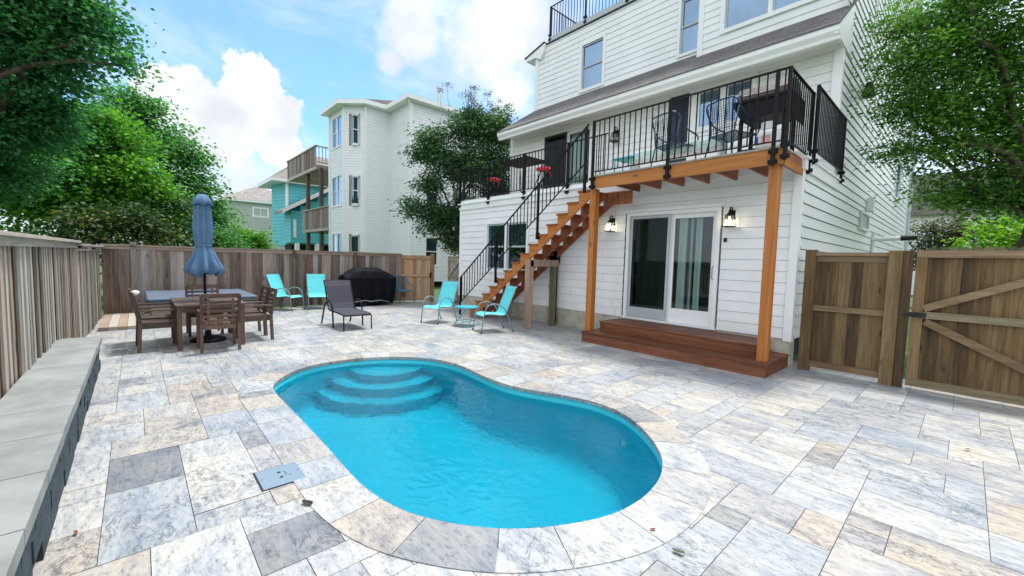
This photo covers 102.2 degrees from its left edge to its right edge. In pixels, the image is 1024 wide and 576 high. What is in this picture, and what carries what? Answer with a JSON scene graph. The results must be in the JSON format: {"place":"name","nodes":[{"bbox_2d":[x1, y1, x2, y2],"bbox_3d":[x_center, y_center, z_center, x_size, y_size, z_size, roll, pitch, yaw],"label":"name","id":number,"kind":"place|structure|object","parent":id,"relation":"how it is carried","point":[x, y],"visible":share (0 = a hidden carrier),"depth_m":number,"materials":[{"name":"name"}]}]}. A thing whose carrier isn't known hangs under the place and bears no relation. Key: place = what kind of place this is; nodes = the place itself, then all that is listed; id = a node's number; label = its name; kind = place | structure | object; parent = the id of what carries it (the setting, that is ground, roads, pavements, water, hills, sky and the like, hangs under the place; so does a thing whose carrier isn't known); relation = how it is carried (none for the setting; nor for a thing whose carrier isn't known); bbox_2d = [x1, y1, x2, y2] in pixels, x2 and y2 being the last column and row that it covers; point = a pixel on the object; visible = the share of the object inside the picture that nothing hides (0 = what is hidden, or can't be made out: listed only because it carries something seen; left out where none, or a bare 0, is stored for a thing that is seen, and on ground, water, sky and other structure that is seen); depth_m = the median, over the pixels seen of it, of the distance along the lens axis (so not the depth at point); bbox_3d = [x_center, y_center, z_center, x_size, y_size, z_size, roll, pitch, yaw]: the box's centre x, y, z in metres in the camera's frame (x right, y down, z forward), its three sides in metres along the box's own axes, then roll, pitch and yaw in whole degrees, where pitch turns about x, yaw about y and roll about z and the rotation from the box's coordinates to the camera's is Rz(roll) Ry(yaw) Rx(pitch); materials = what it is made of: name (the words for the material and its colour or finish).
{"place":"outdoors","nodes":[
{"label":"outdoors","id":0,"kind":"place"},
{"bbox_2d":[215,186,284,253],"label":"house","id":1,"kind":"structure","parent":0,"point":[256,201],"depth_m":42.96,"materials":[{"name":"grey"}]},
{"bbox_2d":[252,207,268,217],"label":"window","id":2,"kind":"structure","parent":1,"relation":"in","point":[260,208],"depth_m":43.13,"materials":[{"name":"paint"}]},
{"bbox_2d":[257,157,328,250],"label":"house","id":3,"kind":"structure","parent":0,"point":[289,200],"depth_m":34.23,"materials":[{"name":"teal"}]},
{"bbox_2d":[293,219,295,236],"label":"side window","id":4,"kind":"structure","parent":3,"relation":"in","point":[294,221],"depth_m":32.63,"materials":[{"name":"paint"}]},
{"bbox_2d":[286,85,510,285],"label":"house","id":5,"kind":"structure","parent":0,"point":[363,174],"depth_m":22.29,"materials":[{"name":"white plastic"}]},
{"bbox_2d":[331,232,341,251],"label":"window","id":6,"kind":"structure","parent":5,"relation":"in","point":[336,238],"depth_m":23.08,"materials":[{"name":"glass"}]},
{"bbox_2d":[331,173,341,207],"bbox_3d":[-9.692,-5.360,22.885,0.095,1.750,1.642,-2,5,-42],"label":"window","id":7,"kind":"structure","parent":5,"relation":"in","point":[336,181],"depth_m":22.89,"materials":[{"name":"glass"}]},
{"bbox_2d":[331,112,341,150],"bbox_3d":[-9.605,-8.552,22.667,0.095,1.750,1.642,-2,5,-42],"label":"window","id":8,"kind":"structure","parent":5,"relation":"in","point":[336,122],"depth_m":22.67,"materials":[{"name":"glass"}]},
{"bbox_2d":[351,234,359,251],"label":"window","id":9,"kind":"structure","parent":5,"relation":"in","point":[355,247],"depth_m":22.25,"materials":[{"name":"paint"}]},
{"bbox_2d":[351,175,359,205],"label":"window","id":10,"kind":"structure","parent":5,"relation":"in","point":[355,180],"depth_m":22.06,"materials":[{"name":"paint"}]},
{"bbox_2d":[351,113,359,145],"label":"window","id":11,"kind":"structure","parent":5,"relation":"in","point":[355,119],"depth_m":21.85,"materials":[{"name":"paint"}]},
{"bbox_2d":[423,236,438,266],"bbox_3d":[-4.388,-1.971,22.360,0.900,1.650,0.245,-2,5,-42],"label":"window","id":12,"kind":"structure","parent":5,"relation":"in","point":[429,249],"depth_m":22.38,"materials":[{"name":"paint"}]},
{"bbox_2d":[425,175,439,204],"bbox_3d":[-4.282,-5.136,22.121,0.900,1.600,0.185,-2,5,-42],"label":"window","id":13,"kind":"structure","parent":5,"relation":"in","point":[429,195],"depth_m":22.24,"materials":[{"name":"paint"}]},
{"bbox_2d":[489,178,499,196],"bbox_3d":[-0.580,-3.018,12.799,0.418,0.792,0.608,0,4,-19],"label":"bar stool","id":14,"kind":"object","parent":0,"point":[498,179],"visible":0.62,"depth_m":12.67,"materials":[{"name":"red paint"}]},
{"bbox_2d":[0,0,1023,244],"label":"sky","id":15,"kind":"structure","parent":0,"point":[259,75],"materials":[{"name":"blue"}]},
{"bbox_2d":[32,300,1023,575],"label":"patio","id":16,"kind":"structure","parent":0,"point":[156,514],"depth_m":3.29,"materials":[{"name":"stone"}]},
{"bbox_2d":[0,336,101,575],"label":"retaining wall","id":17,"kind":"structure","parent":16,"relation":"on","point":[45,400],"depth_m":2.62,"materials":[{"name":"stone"}]},
{"bbox_2d":[0,230,103,398],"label":"board fence","id":18,"kind":"object","parent":16,"relation":"on","point":[50,290],"visible":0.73,"depth_m":4.53,"materials":[{"name":"brown wood"}]},
{"bbox_2d":[98,312,144,331],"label":"wooden platform","id":19,"kind":"structure","parent":16,"relation":"on","point":[118,321],"depth_m":8.69,"materials":[{"name":"beige wood"}]},
{"bbox_2d":[128,288,174,345],"bbox_3d":[-6.206,0.475,7.163,0.632,0.943,0.560,-2,5,-42],"label":"dining chair","id":20,"kind":"object","parent":16,"relation":"on","point":[153,317],"visible":0.31,"depth_m":7.14,"materials":[{"name":"brown wood"}]},
{"bbox_2d":[129,290,177,352],"bbox_3d":[-5.782,0.516,6.727,0.632,0.943,0.560,-2,5,-42],"label":"dining chair","id":21,"kind":"object","parent":16,"relation":"on","point":[156,323],"visible":0.79,"depth_m":6.57,"materials":[{"name":"brown wood"}]},
{"bbox_2d":[131,290,139,295],"bbox_3d":[-5.891,0.078,6.454,0.119,0.085,0.120,-2,5,-42],"label":"white cloth","id":22,"kind":"object","parent":21,"relation":"on","point":[135,292],"visible":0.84,"depth_m":6.44,"materials":[{"name":"white fabric"}]},
{"bbox_2d":[144,289,257,324],"bbox_3d":[-7.496,0.421,9.935,1.975,0.600,2.290,-2,5,-42],"label":"dining table","id":23,"kind":"object","parent":16,"relation":"on","point":[161,296],"visible":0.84,"depth_m":9.37,"materials":[{"name":"brown wood"}]},
{"bbox_2d":[185,284,223,336],"bbox_3d":[-6.007,0.418,8.066,0.560,0.943,0.632,-2,5,-42],"label":"dining chair","id":24,"kind":"object","parent":16,"relation":"on","point":[189,315],"visible":0.3,"depth_m":8.08,"materials":[{"name":"brown wood"}]},
{"bbox_2d":[189,330,226,342],"bbox_3d":[-5.475,0.766,7.449,0.550,0.360,0.550,-2,5,-42],"label":"umbrella base","id":25,"kind":"object","parent":16,"relation":"on","point":[209,338],"visible":0.63,"depth_m":7.36,"materials":[{"name":"black metal"}]},
{"bbox_2d":[183,192,225,335],"bbox_3d":[-5.450,-0.388,7.330,0.585,2.580,0.584,0,4,-23],"label":"patio umbrella","id":26,"kind":"object","parent":25,"relation":"in","point":[203,260],"visible":1,"depth_m":7.19,"materials":[{"name":"blue fabric"}]},
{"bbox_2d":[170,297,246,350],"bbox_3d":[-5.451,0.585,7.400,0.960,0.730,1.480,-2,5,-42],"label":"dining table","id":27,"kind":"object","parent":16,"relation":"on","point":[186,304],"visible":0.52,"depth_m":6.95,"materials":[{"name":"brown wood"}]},
{"bbox_2d":[196,293,240,353],"bbox_3d":[-4.828,0.537,6.802,0.560,0.943,0.632,-2,5,-42],"label":"dining chair","id":28,"kind":"object","parent":16,"relation":"on","point":[202,324],"visible":0.99,"depth_m":6.63,"materials":[{"name":"brown wood"}]},
{"bbox_2d":[230,285,268,333],"bbox_3d":[-5.161,0.439,8.112,0.632,0.943,0.560,-2,5,-42],"label":"dining chair","id":29,"kind":"object","parent":16,"relation":"on","point":[262,292],"visible":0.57,"depth_m":8.25,"materials":[{"name":"brown wood"}]},
{"bbox_2d":[100,242,401,313],"bbox_3d":[-6.774,-0.309,12.250,7.680,1.780,0.105,-2,5,-42],"label":"board fence","id":30,"kind":"object","parent":16,"relation":"on","point":[248,269],"visible":0.53,"depth_m":11.37,"materials":[{"name":"brown wood"}]},
{"bbox_2d":[236,287,277,339],"bbox_3d":[-4.778,0.478,7.691,0.632,0.943,0.560,-2,5,-42],"label":"dining chair","id":31,"kind":"object","parent":16,"relation":"on","point":[264,316],"visible":0.74,"depth_m":7.66,"materials":[{"name":"brown wood"}]},
{"bbox_2d":[252,462,305,491],"bbox_3d":[-1.672,1.354,2.982,0.290,0.019,0.310,-2,5,-42],"label":"skimmer lid","id":32,"kind":"object","parent":16,"relation":"on","point":[269,479],"visible":1,"depth_m":2.96,"materials":[{"name":"white plastic"}]},
{"bbox_2d":[265,274,304,310],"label":"sling chair","id":33,"kind":"object","parent":16,"relation":"on","point":[275,281],"visible":0.89,"depth_m":11.88,"materials":[{"name":"teal fabric"}]},
{"bbox_2d":[302,500,312,503],"bbox_3d":[-1.313,1.370,2.646,0.084,0.010,0.034,3,4,19],"label":"fallen leaf","id":34,"kind":"object","parent":16,"relation":"on","point":[307,501],"visible":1,"depth_m":2.65,"materials":[{"name":"grey plant"}]},
{"bbox_2d":[306,274,328,309],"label":"sling chair","id":35,"kind":"object","parent":16,"relation":"on","point":[315,285],"visible":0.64,"depth_m":12.55,"materials":[{"name":"teal fabric"}]},
{"bbox_2d":[321,280,371,330],"bbox_3d":[-3.745,0.359,9.353,0.696,1.021,1.350,-2,5,-42],"label":"chaise lounge","id":36,"kind":"object","parent":16,"relation":"on","point":[340,300],"visible":1,"depth_m":9.56,"materials":[{"name":"grey fabric"}]},
{"bbox_2d":[338,267,395,305],"bbox_3d":[-4.667,-0.063,13.390,1.678,1.246,0.767,-2,5,-42],"label":"covered grill","id":37,"kind":"object","parent":16,"relation":"on","point":[371,285],"visible":0.91,"depth_m":13.19,"materials":[{"name":"black fabric"}]},
{"bbox_2d":[393,275,414,303],"bbox_3d":[-3.845,0.033,14.469,0.611,0.961,0.667,5,5,44],"label":"metal armchair","id":38,"kind":"object","parent":16,"relation":"on","point":[399,288],"visible":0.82,"depth_m":14.58,"materials":[{"name":"grey metal"}]},
{"bbox_2d":[400,254,434,301],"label":"wooden gate","id":39,"kind":"structure","parent":16,"relation":"on","point":[417,272],"depth_m":14.87,"materials":[{"name":"brown wood"}]},
{"bbox_2d":[420,281,458,324],"bbox_3d":[-1.797,0.343,10.374,0.558,1.015,0.854,4,4,30],"label":"sling chair","id":40,"kind":"object","parent":16,"relation":"on","point":[447,294],"visible":0.98,"depth_m":10.56,"materials":[{"name":"teal fabric"}]},
{"bbox_2d":[454,305,479,326],"bbox_3d":[-1.079,0.670,9.924,0.580,0.466,0.580,-2,5,-42],"label":"side table","id":41,"kind":"object","parent":16,"relation":"on","point":[465,307],"visible":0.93,"depth_m":9.86,"materials":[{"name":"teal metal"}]},
{"bbox_2d":[238,352,711,574],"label":"swimming pool","id":42,"kind":"structure","parent":16,"relation":"in","point":[671,504],"depth_m":2.72,"materials":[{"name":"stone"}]},
{"bbox_2d":[275,363,661,536],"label":"water","id":43,"kind":"structure","parent":42,"relation":"in","point":[440,443],"depth_m":3.75,"materials":[{"name":"blue liquid"}]},
{"bbox_2d":[472,285,516,333],"bbox_3d":[-0.389,0.459,9.246,0.854,1.015,0.558,0,4,-25],"label":"sling chair","id":44,"kind":"object","parent":16,"relation":"on","point":[506,300],"visible":1,"depth_m":9.30,"materials":[{"name":"teal fabric"}]},
{"bbox_2d":[672,548,684,553],"bbox_3d":[0.920,1.456,2.288,0.070,0.008,0.028,4,5,30],"label":"fallen leaf","id":45,"kind":"object","parent":16,"relation":"on","point":[678,550],"visible":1,"depth_m":2.29,"materials":[{"name":"green plant"}]},
{"bbox_2d":[581,318,788,377],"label":"entry steps","id":46,"kind":"structure","parent":16,"relation":"on","point":[726,352],"depth_m":7.03,"materials":[{"name":"brown wood"}]},
{"bbox_2d":[797,250,888,377],"bbox_3d":[4.962,0.380,6.113,0.120,1.880,1.117,-2,5,-42],"label":"side fence","id":47,"kind":"object","parent":16,"relation":"on","point":[837,293],"visible":0.85,"depth_m":6.15,"materials":[{"name":"brown wood"}]},
{"bbox_2d":[877,250,914,387],"bbox_3d":[5.308,0.422,5.715,0.145,1.870,0.245,-2,5,-42],"label":"gate post","id":48,"kind":"object","parent":16,"relation":"on","point":[895,320],"visible":1,"depth_m":5.67,"materials":[{"name":"brown wood"}]},
{"bbox_2d":[902,251,1023,405],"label":"wooden gate","id":49,"kind":"structure","parent":48,"relation":"attached to","point":[928,317],"depth_m":5.22,"materials":[{"name":"brown wood"}]},
{"bbox_2d":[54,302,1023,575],"bbox_3d":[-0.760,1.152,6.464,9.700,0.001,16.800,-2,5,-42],"label":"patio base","id":50,"kind":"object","parent":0,"point":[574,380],"visible":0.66,"depth_m":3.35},
{"bbox_2d":[447,256,458,300],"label":"wooden gate","id":51,"kind":"structure","parent":50,"relation":"on","point":[453,268],"depth_m":15.05,"materials":[{"name":"brown wood"}]},
{"bbox_2d":[459,123,632,329],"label":"staircase","id":52,"kind":"structure","parent":0,"point":[527,276],"depth_m":9.59,"materials":[{"name":"brown wood"}]},
{"bbox_2d":[99,253,1020,390],"bbox_3d":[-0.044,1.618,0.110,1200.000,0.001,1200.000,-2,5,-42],"label":"ground","id":53,"kind":"structure","parent":0,"point":[438,288],"depth_m":12.80,"materials":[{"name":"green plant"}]},
{"bbox_2d":[0,0,179,210],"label":"maple tree","id":54,"kind":"object","parent":53,"relation":"on","point":[46,42],"visible":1,"depth_m":8.23,"materials":[{"name":"green plant"}]},
{"bbox_2d":[0,80,203,238],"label":"broadleaf tree","id":55,"kind":"object","parent":53,"relation":"on","point":[109,172],"visible":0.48,"depth_m":12.92,"materials":[{"name":"green plant"}]},
{"bbox_2d":[15,192,193,293],"bbox_3d":[-11.101,-1.126,11.652,3.778,3.305,2.810,-2,5,-42],"label":"magnolia tree","id":56,"kind":"object","parent":53,"relation":"on","point":[135,226],"visible":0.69,"depth_m":11.40,"materials":[{"name":"green plant"}]},
{"bbox_2d":[69,77,248,284],"bbox_3d":[-16.705,-4.582,18.821,8.584,9.120,5.348,1,4,-11],"label":"broadleaf tree","id":57,"kind":"object","parent":53,"relation":"on","point":[188,159],"visible":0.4,"depth_m":18.87,"materials":[{"name":"green plant"}]},
{"bbox_2d":[125,180,225,278],"bbox_3d":[-12.174,-1.753,14.729,3.228,4.039,3.194,-2,5,-42],"label":"tree","id":58,"kind":"object","parent":53,"relation":"on","point":[177,211],"visible":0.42,"depth_m":14.61,"materials":[{"name":"green plant"}]},
{"bbox_2d":[186,224,256,254],"bbox_3d":[-13.728,-1.644,19.077,4.043,3.207,3.273,-2,5,-42],"label":"young tree","id":59,"kind":"object","parent":53,"relation":"on","point":[220,240],"visible":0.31,"depth_m":19.13,"materials":[{"name":"green plant"}]},
{"bbox_2d":[220,222,280,248],"bbox_3d":[-15.870,-2.164,24.157,4.645,3.446,3.319,1,4,-14],"label":"young tree","id":60,"kind":"object","parent":53,"relation":"on","point":[260,239],"visible":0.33,"depth_m":23.90,"materials":[{"name":"green plant"}]},
{"bbox_2d":[387,82,518,256],"bbox_3d":[-1.817,-3.443,15.333,5.473,7.952,3.329,1,4,-15],"label":"crape myrtle","id":61,"kind":"object","parent":53,"relation":"on","point":[472,123],"visible":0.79,"depth_m":14.85,"materials":[{"name":"green plant"}]},
{"bbox_2d":[458,0,923,365],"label":"house","id":62,"kind":"structure","parent":53,"relation":"on","point":[620,57],"depth_m":9.30,"materials":[{"name":"white paint"}]},
{"bbox_2d":[484,218,530,272],"bbox_3d":[-0.119,-1.179,11.799,0.245,1.500,1.870,-2,5,-42],"label":"window","id":63,"kind":"structure","parent":62,"relation":"in","point":[521,245],"depth_m":11.76,"materials":[{"name":"paint"}]},
{"bbox_2d":[499,156,547,194],"bbox_3d":[0.308,-3.116,12.122,0.900,1.137,1.240,-2,5,-42],"label":"bar table","id":64,"kind":"object","parent":62,"relation":"on","point":[529,164],"visible":0.54,"depth_m":12.11,"materials":[{"name":"black metal"}]},
{"bbox_2d":[536,167,550,189],"bbox_3d":[0.861,-2.866,11.142,0.418,0.792,0.608,0,4,-19],"label":"bar stool","id":65,"kind":"object","parent":62,"relation":"on","point":[549,168],"visible":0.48,"depth_m":11.08,"materials":[{"name":"red paint"}]},
{"bbox_2d":[549,251,559,322],"bbox_3d":[1.051,-0.025,10.341,0.129,1.800,0.250,-2,5,-42],"label":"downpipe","id":66,"kind":"object","parent":62,"relation":"attached to","point":[554,253],"visible":0.3,"depth_m":10.29,"materials":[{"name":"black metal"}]},
{"bbox_2d":[541,122,594,188],"bbox_3d":[1.789,-3.769,12.902,0.465,2.240,2.030,-2,5,-42],"label":"sliding door","id":67,"kind":"structure","parent":62,"relation":"in","point":[563,136],"depth_m":12.96,"materials":[{"name":"paint"}]},
{"bbox_2d":[570,131,584,184],"bbox_3d":[2.009,-3.727,12.665,0.056,2.020,0.600,-2,5,-42],"label":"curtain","id":68,"kind":"object","parent":62,"relation":"hanging from","point":[574,136],"visible":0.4,"depth_m":12.66,"materials":[{"name":"white fabric"}]},
{"bbox_2d":[578,32,605,93],"bbox_3d":[2.490,-6.793,12.595,0.245,1.510,0.970,-2,5,-42],"label":"window","id":69,"kind":"structure","parent":62,"relation":"in","point":[591,69],"depth_m":12.60,"materials":[{"name":"glass"}]},
{"bbox_2d":[604,215,614,231],"bbox_3d":[2.151,-1.408,9.011,0.218,0.359,0.176,-2,5,-42],"label":"wall lamp","id":70,"kind":"object","parent":62,"relation":"attached to","point":[610,222],"visible":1,"depth_m":9.01,"materials":[{"name":"black metal"}]},
{"bbox_2d":[609,126,619,142],"bbox_3d":[2.820,-4.199,11.285,0.252,0.413,0.202,-2,5,-42],"label":"wall lamp","id":71,"kind":"object","parent":62,"relation":"attached to","point":[616,135],"visible":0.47,"depth_m":11.28,"materials":[{"name":"black metal"}]},
{"bbox_2d":[621,207,724,329],"bbox_3d":[3.225,-0.414,8.306,0.465,2.230,1.960,-2,5,-42],"label":"sliding door","id":72,"kind":"structure","parent":62,"relation":"in","point":[652,238],"depth_m":8.28,"materials":[{"name":"paint"}]},
{"bbox_2d":[670,97,688,162],"bbox_3d":[4.092,-3.520,10.162,0.030,2.260,0.500,-2,5,-42],"label":"upper door","id":73,"kind":"structure","parent":62,"relation":"in","point":[680,101],"depth_m":10.08,"materials":[{"name":"black"}]},
{"bbox_2d":[676,0,699,58],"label":"window","id":74,"kind":"structure","parent":62,"relation":"in","point":[688,13],"depth_m":10.44,"materials":[{"name":"glass"}]},
{"bbox_2d":[675,217,702,310],"bbox_3d":[3.455,-0.365,8.059,0.056,2.020,0.460,-2,5,-42],"label":"curtain","id":75,"kind":"object","parent":62,"relation":"hanging from","point":[683,253],"visible":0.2,"depth_m":8.04,"materials":[{"name":"white fabric"}]},
{"bbox_2d":[585,65,815,361],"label":"wooden deck","id":76,"kind":"structure","parent":62,"relation":"attached to","point":[763,161],"depth_m":6.35,"materials":[{"name":"orange-brown stained wood"},{"name":"black metal"}]},
{"bbox_2d":[614,155,639,171],"bbox_3d":[2.337,-2.424,8.423,0.340,0.415,0.420,-2,5,-42],"label":"table","id":77,"kind":"object","parent":76,"relation":"on","point":[625,159],"visible":0.39,"depth_m":8.37,"materials":[{"name":"teal metal"}]},
{"bbox_2d":[650,110,698,165],"bbox_3d":[2.907,-2.612,7.479,0.611,0.961,0.667,-1,5,-30],"label":"metal armchair","id":78,"kind":"object","parent":76,"relation":"on","point":[672,146],"visible":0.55,"depth_m":7.36,"materials":[{"name":"black metal"}]},
{"bbox_2d":[629,136,727,168],"bbox_3d":[3.057,-2.401,7.779,0.300,0.503,1.800,-2,5,-42],"label":"cushion bench","id":79,"kind":"object","parent":76,"relation":"on","point":[691,148],"visible":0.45,"depth_m":7.53,"materials":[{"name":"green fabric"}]},
{"bbox_2d":[704,95,760,157],"bbox_3d":[3.574,-2.546,6.769,0.611,0.961,0.667,0,4,-24],"label":"metal armchair","id":80,"kind":"object","parent":76,"relation":"on","point":[734,138],"visible":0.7,"depth_m":6.65,"materials":[{"name":"black metal"}]},
{"bbox_2d":[755,121,780,148],"bbox_3d":[3.827,-2.242,6.176,0.312,0.440,0.310,-2,5,-42],"label":"propane tank","id":81,"kind":"object","parent":76,"relation":"on","point":[768,133],"visible":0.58,"depth_m":6.08,"materials":[{"name":"white metal"}]},
{"bbox_2d":[734,79,804,151],"bbox_3d":[4.008,-2.607,6.490,0.712,1.140,0.850,-2,5,-42],"label":"gas grill","id":82,"kind":"object","parent":76,"relation":"on","point":[761,105],"visible":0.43,"depth_m":6.34,"materials":[{"name":"black metal"}]},
{"bbox_2d":[692,71,757,133],"bbox_3d":[4.823,-4.148,9.380,0.245,1.040,1.350,-2,5,-42],"label":"window","id":83,"kind":"structure","parent":62,"relation":"in","point":[746,85],"depth_m":9.47,"materials":[{"name":"paint"}]},
{"bbox_2d":[722,207,736,227],"bbox_3d":[3.803,-1.239,7.196,0.218,0.359,0.176,-2,5,-42],"label":"wall lamp","id":84,"kind":"object","parent":62,"relation":"attached to","point":[731,213],"visible":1,"depth_m":7.18,"materials":[{"name":"black metal"}]},
{"bbox_2d":[719,0,814,34],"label":"window","id":85,"kind":"structure","parent":62,"relation":"in","point":[735,14],"depth_m":9.17,"materials":[{"name":"glass"}]},
{"bbox_2d":[858,210,869,231],"bbox_3d":[8.708,-1.639,10.229,1.160,0.450,0.120,-2,5,-42],"label":"side vent","id":86,"kind":"object","parent":62,"relation":"attached to","point":[864,220],"visible":0.97,"depth_m":10.18,"materials":[{"name":"white plastic"}]},
{"bbox_2d":[862,81,875,98],"bbox_3d":[7.899,-4.404,9.140,0.260,0.330,0.260,-2,5,-42],"label":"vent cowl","id":87,"kind":"object","parent":62,"relation":"attached to","point":[872,89],"visible":0.58,"depth_m":9.09,"materials":[{"name":"black metal"}]},
{"bbox_2d":[866,198,874,211],"bbox_3d":[9.012,-2.097,10.382,0.300,0.340,0.140,-2,5,-42],"label":"vent hood","id":88,"kind":"object","parent":62,"relation":"attached to","point":[870,206],"visible":0.91,"depth_m":10.34,"materials":[{"name":"white plastic"}]},
{"bbox_2d":[873,0,878,36],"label":"window","id":89,"kind":"structure","parent":62,"relation":"in","point":[877,3],"depth_m":9.56,"materials":[{"name":"paint"}]},
{"bbox_2d":[870,233,917,252],"bbox_3d":[10.125,-1.175,10.978,0.135,0.600,0.925,-2,5,-42],"label":"drain pipe","id":90,"kind":"object","parent":62,"relation":"attached to","point":[897,238],"visible":0.89,"depth_m":11.00,"materials":[{"name":"white plastic"}]},
{"bbox_2d":[894,158,902,202],"bbox_3d":[13.377,-3.721,14.330,1.490,1.340,0.095,-2,5,-42],"label":"window","id":91,"kind":"structure","parent":62,"relation":"in","point":[896,194],"depth_m":14.71,"materials":[{"name":"paint"}]},
{"bbox_2d":[845,0,1023,250],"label":"ash tree","id":92,"kind":"object","parent":53,"relation":"on","point":[995,51],"visible":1,"depth_m":7.33,"materials":[{"name":"green plant"}]},
{"bbox_2d":[903,213,989,270],"bbox_3d":[18.146,-1.175,17.581,3.157,4.159,3.704,1,4,-12],"label":"crape myrtle","id":93,"kind":"object","parent":53,"relation":"on","point":[945,230],"visible":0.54,"depth_m":17.42,"materials":[{"name":"green plant"}]},
{"bbox_2d":[922,247,1023,362],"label":"picket fence","id":94,"kind":"object","parent":53,"relation":"on","point":[976,249],"visible":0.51,"depth_m":7.59,"materials":[{"name":"brown wood"}]},
{"bbox_2d":[938,211,1023,250],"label":"young tree","id":95,"kind":"object","parent":53,"relation":"on","point":[1009,237],"visible":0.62,"depth_m":11.93,"materials":[{"name":"green plant"}]},
{"bbox_2d":[896,168,1023,294],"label":"house","id":96,"kind":"structure","parent":0,"point":[918,212],"depth_m":26.53,"materials":[{"name":"white plastic"}]}
]}

